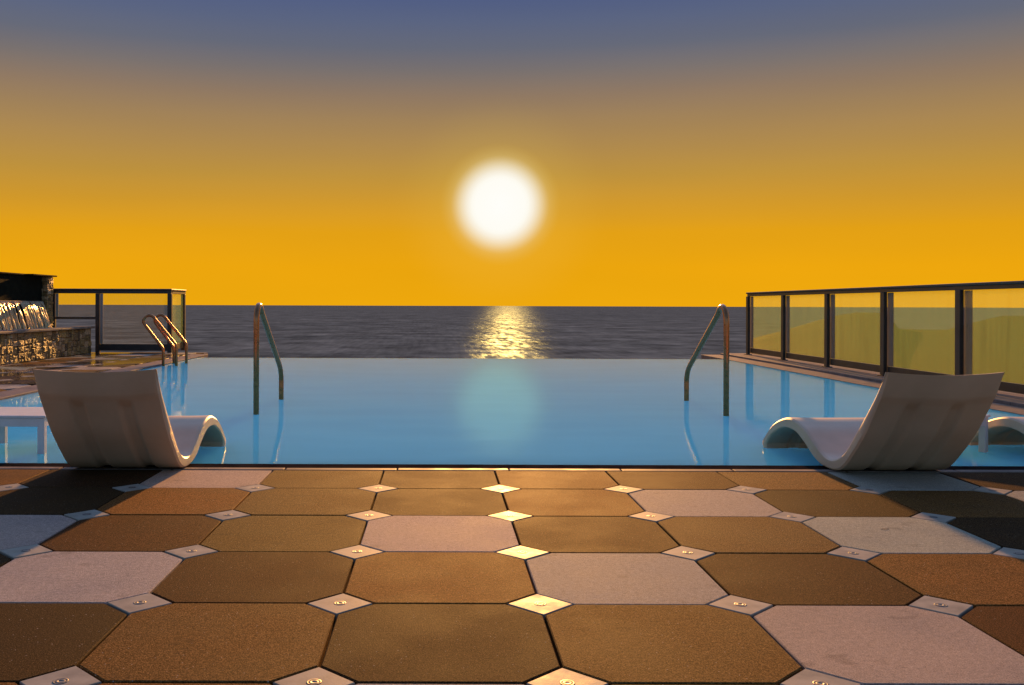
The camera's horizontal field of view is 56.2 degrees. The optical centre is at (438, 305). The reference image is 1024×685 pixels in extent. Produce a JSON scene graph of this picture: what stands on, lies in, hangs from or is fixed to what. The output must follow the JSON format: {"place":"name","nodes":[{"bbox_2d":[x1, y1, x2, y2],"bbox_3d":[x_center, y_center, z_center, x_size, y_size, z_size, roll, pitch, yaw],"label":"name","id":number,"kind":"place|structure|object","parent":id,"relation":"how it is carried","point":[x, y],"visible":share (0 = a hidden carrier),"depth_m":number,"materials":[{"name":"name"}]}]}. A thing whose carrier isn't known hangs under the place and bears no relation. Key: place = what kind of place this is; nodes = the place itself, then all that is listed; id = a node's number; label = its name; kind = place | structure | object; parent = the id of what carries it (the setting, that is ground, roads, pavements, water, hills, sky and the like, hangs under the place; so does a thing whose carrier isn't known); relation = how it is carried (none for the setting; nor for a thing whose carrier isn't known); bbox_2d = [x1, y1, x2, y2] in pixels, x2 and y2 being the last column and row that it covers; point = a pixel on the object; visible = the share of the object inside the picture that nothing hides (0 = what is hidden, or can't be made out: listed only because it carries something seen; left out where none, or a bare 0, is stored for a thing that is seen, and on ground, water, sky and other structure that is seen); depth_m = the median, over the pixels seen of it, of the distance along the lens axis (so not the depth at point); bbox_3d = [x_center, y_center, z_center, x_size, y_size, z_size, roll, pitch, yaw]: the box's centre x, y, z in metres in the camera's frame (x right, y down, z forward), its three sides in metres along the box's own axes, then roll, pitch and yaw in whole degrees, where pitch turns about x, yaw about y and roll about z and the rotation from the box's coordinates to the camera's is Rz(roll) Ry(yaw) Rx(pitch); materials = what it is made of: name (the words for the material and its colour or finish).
{"place":"outdoors","nodes":[
{"label":"outdoors","id":0,"kind":"place"},
{"bbox_2d":[0,352,1023,684],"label":"terrace floor","id":1,"kind":"structure","parent":0,"point":[406,578],"depth_m":3.15,"materials":[{"name":"brown tile"}]},
{"bbox_2d":[0,272,56,329],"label":"waterfall wall","id":2,"kind":"structure","parent":1,"relation":"on","point":[18,287],"depth_m":16.84,"materials":[{"name":"stone"}]},
{"bbox_2d":[0,301,51,329],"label":"waterfall","id":3,"kind":"structure","parent":2,"relation":"attached to","point":[37,317],"depth_m":16.43,"materials":[{"name":"beige liquid"}]},
{"bbox_2d":[0,326,94,364],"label":"basin wall","id":4,"kind":"structure","parent":1,"relation":"on","point":[22,345],"depth_m":15.43,"materials":[{"name":"stone"}]},
{"bbox_2d":[52,288,185,352],"bbox_3d":[-6.088,0.279,18.275,2.265,1.190,1.050,0,0,0],"label":"glass screen","id":5,"kind":"object","parent":1,"relation":"on","point":[100,346],"visible":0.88,"depth_m":17.77,"materials":[{"name":"metal"}]},
{"bbox_2d":[32,369,225,466],"bbox_3d":[-1.679,0.660,5.430,0.606,0.702,1.563,0,0,0],"label":"pool lounger","id":6,"kind":"object","parent":1,"relation":"on","point":[112,419],"visible":0.97,"depth_m":4.85,"materials":[{"name":"plastic"}]},
{"bbox_2d":[0,463,1023,470],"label":"pool rim","id":7,"kind":"object","parent":1,"relation":"on","point":[397,466],"visible":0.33,"depth_m":5.34,"materials":[{"name":"grey stone"}]},
{"bbox_2d":[0,467,1023,473],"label":"pool coping","id":8,"kind":"object","parent":1,"relation":"on","point":[522,469],"visible":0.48,"depth_m":5.19,"materials":[{"name":"stone"}]},
{"bbox_2d":[763,372,1004,469],"bbox_3d":[2.433,0.673,5.427,0.588,0.702,1.610,0,0,-2],"label":"pool lounger","id":9,"kind":"object","parent":1,"relation":"on","point":[921,422],"visible":0.97,"depth_m":4.86,"materials":[{"name":"plastic"}]},
{"bbox_2d":[0,358,1023,465],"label":"pool water","id":10,"kind":"structure","parent":0,"point":[480,411],"depth_m":8.28,"materials":[{"name":"blue liquid"}]},
{"bbox_2d":[0,407,48,453],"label":"side table","id":11,"kind":"object","parent":10,"relation":"in","point":[23,417],"visible":0.42,"depth_m":5.81,"materials":[{"name":"plastic"}]},
{"bbox_2d":[253,303,283,414],"bbox_3d":[-1.514,0.731,8.585,0.047,1.514,1.317,0,0,0],"label":"handrail","id":12,"kind":"object","parent":10,"relation":"in","point":[259,310],"visible":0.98,"depth_m":7.94,"materials":[{"name":"silver metal"}]},
{"bbox_2d":[684,304,728,415],"bbox_3d":[2.400,0.743,8.585,0.047,1.514,1.317,0,0,0],"label":"handrail","id":13,"kind":"object","parent":10,"relation":"in","point":[722,308],"visible":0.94,"depth_m":7.96,"materials":[{"name":"silver metal"}]},
{"bbox_2d":[978,415,990,451],"bbox_3d":[3.132,0.905,6.060,0.500,0.436,0.500,0,0,-38],"label":"side table","id":14,"kind":"object","parent":10,"relation":"in","point":[983,438],"visible":0.07,"depth_m":6.01,"materials":[{"name":"plastic"}]},
{"bbox_2d":[969,417,1023,444],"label":"pool lounger","id":15,"kind":"object","parent":10,"relation":"on","point":[1005,430],"visible":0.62,"depth_m":6.22,"materials":[{"name":"plastic"}]},
{"bbox_2d":[0,0,1023,307],"label":"sky","id":16,"kind":"structure","parent":0,"point":[653,153],"materials":[{"name":"orange"}]},
{"bbox_2d":[56,305,1023,358],"bbox_3d":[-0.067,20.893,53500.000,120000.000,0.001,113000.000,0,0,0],"label":"sea","id":17,"kind":"structure","parent":0,"point":[496,332],"depth_m":898.02,"materials":[{"name":"liquid"}]},
{"bbox_2d":[99,352,1023,394],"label":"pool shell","id":18,"kind":"object","parent":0,"point":[765,355],"visible":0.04,"depth_m":16.00,"materials":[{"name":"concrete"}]},
{"bbox_2d":[0,354,207,399],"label":"pool edge","id":19,"kind":"object","parent":18,"relation":"on","point":[12,393],"visible":0.18,"depth_m":13.08,"materials":[{"name":"stone"}]},
{"bbox_2d":[142,314,187,365],"bbox_3d":[-4.131,0.871,14.535,0.577,1.497,0.613,0,0,0],"label":"pool ladder","id":20,"kind":"object","parent":19,"relation":"attached to","point":[167,336],"visible":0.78,"depth_m":14.24,"materials":[{"name":"silver metal"}]},
{"bbox_2d":[701,353,1023,414],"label":"pool edge","id":21,"kind":"object","parent":18,"relation":"on","point":[1008,402],"visible":0.34,"depth_m":12.93,"materials":[{"name":"stone"}]},
{"bbox_2d":[745,281,1023,393],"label":"glass fence","id":22,"kind":"object","parent":21,"relation":"on","point":[882,368],"visible":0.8,"depth_m":12.13,"materials":[{"name":"metal"}]},
{"bbox_2d":[750,312,1023,393],"bbox_3d":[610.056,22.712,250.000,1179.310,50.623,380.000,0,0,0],"label":"headland","id":23,"kind":"structure","parent":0,"point":[994,345],"depth_m":248.74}
]}

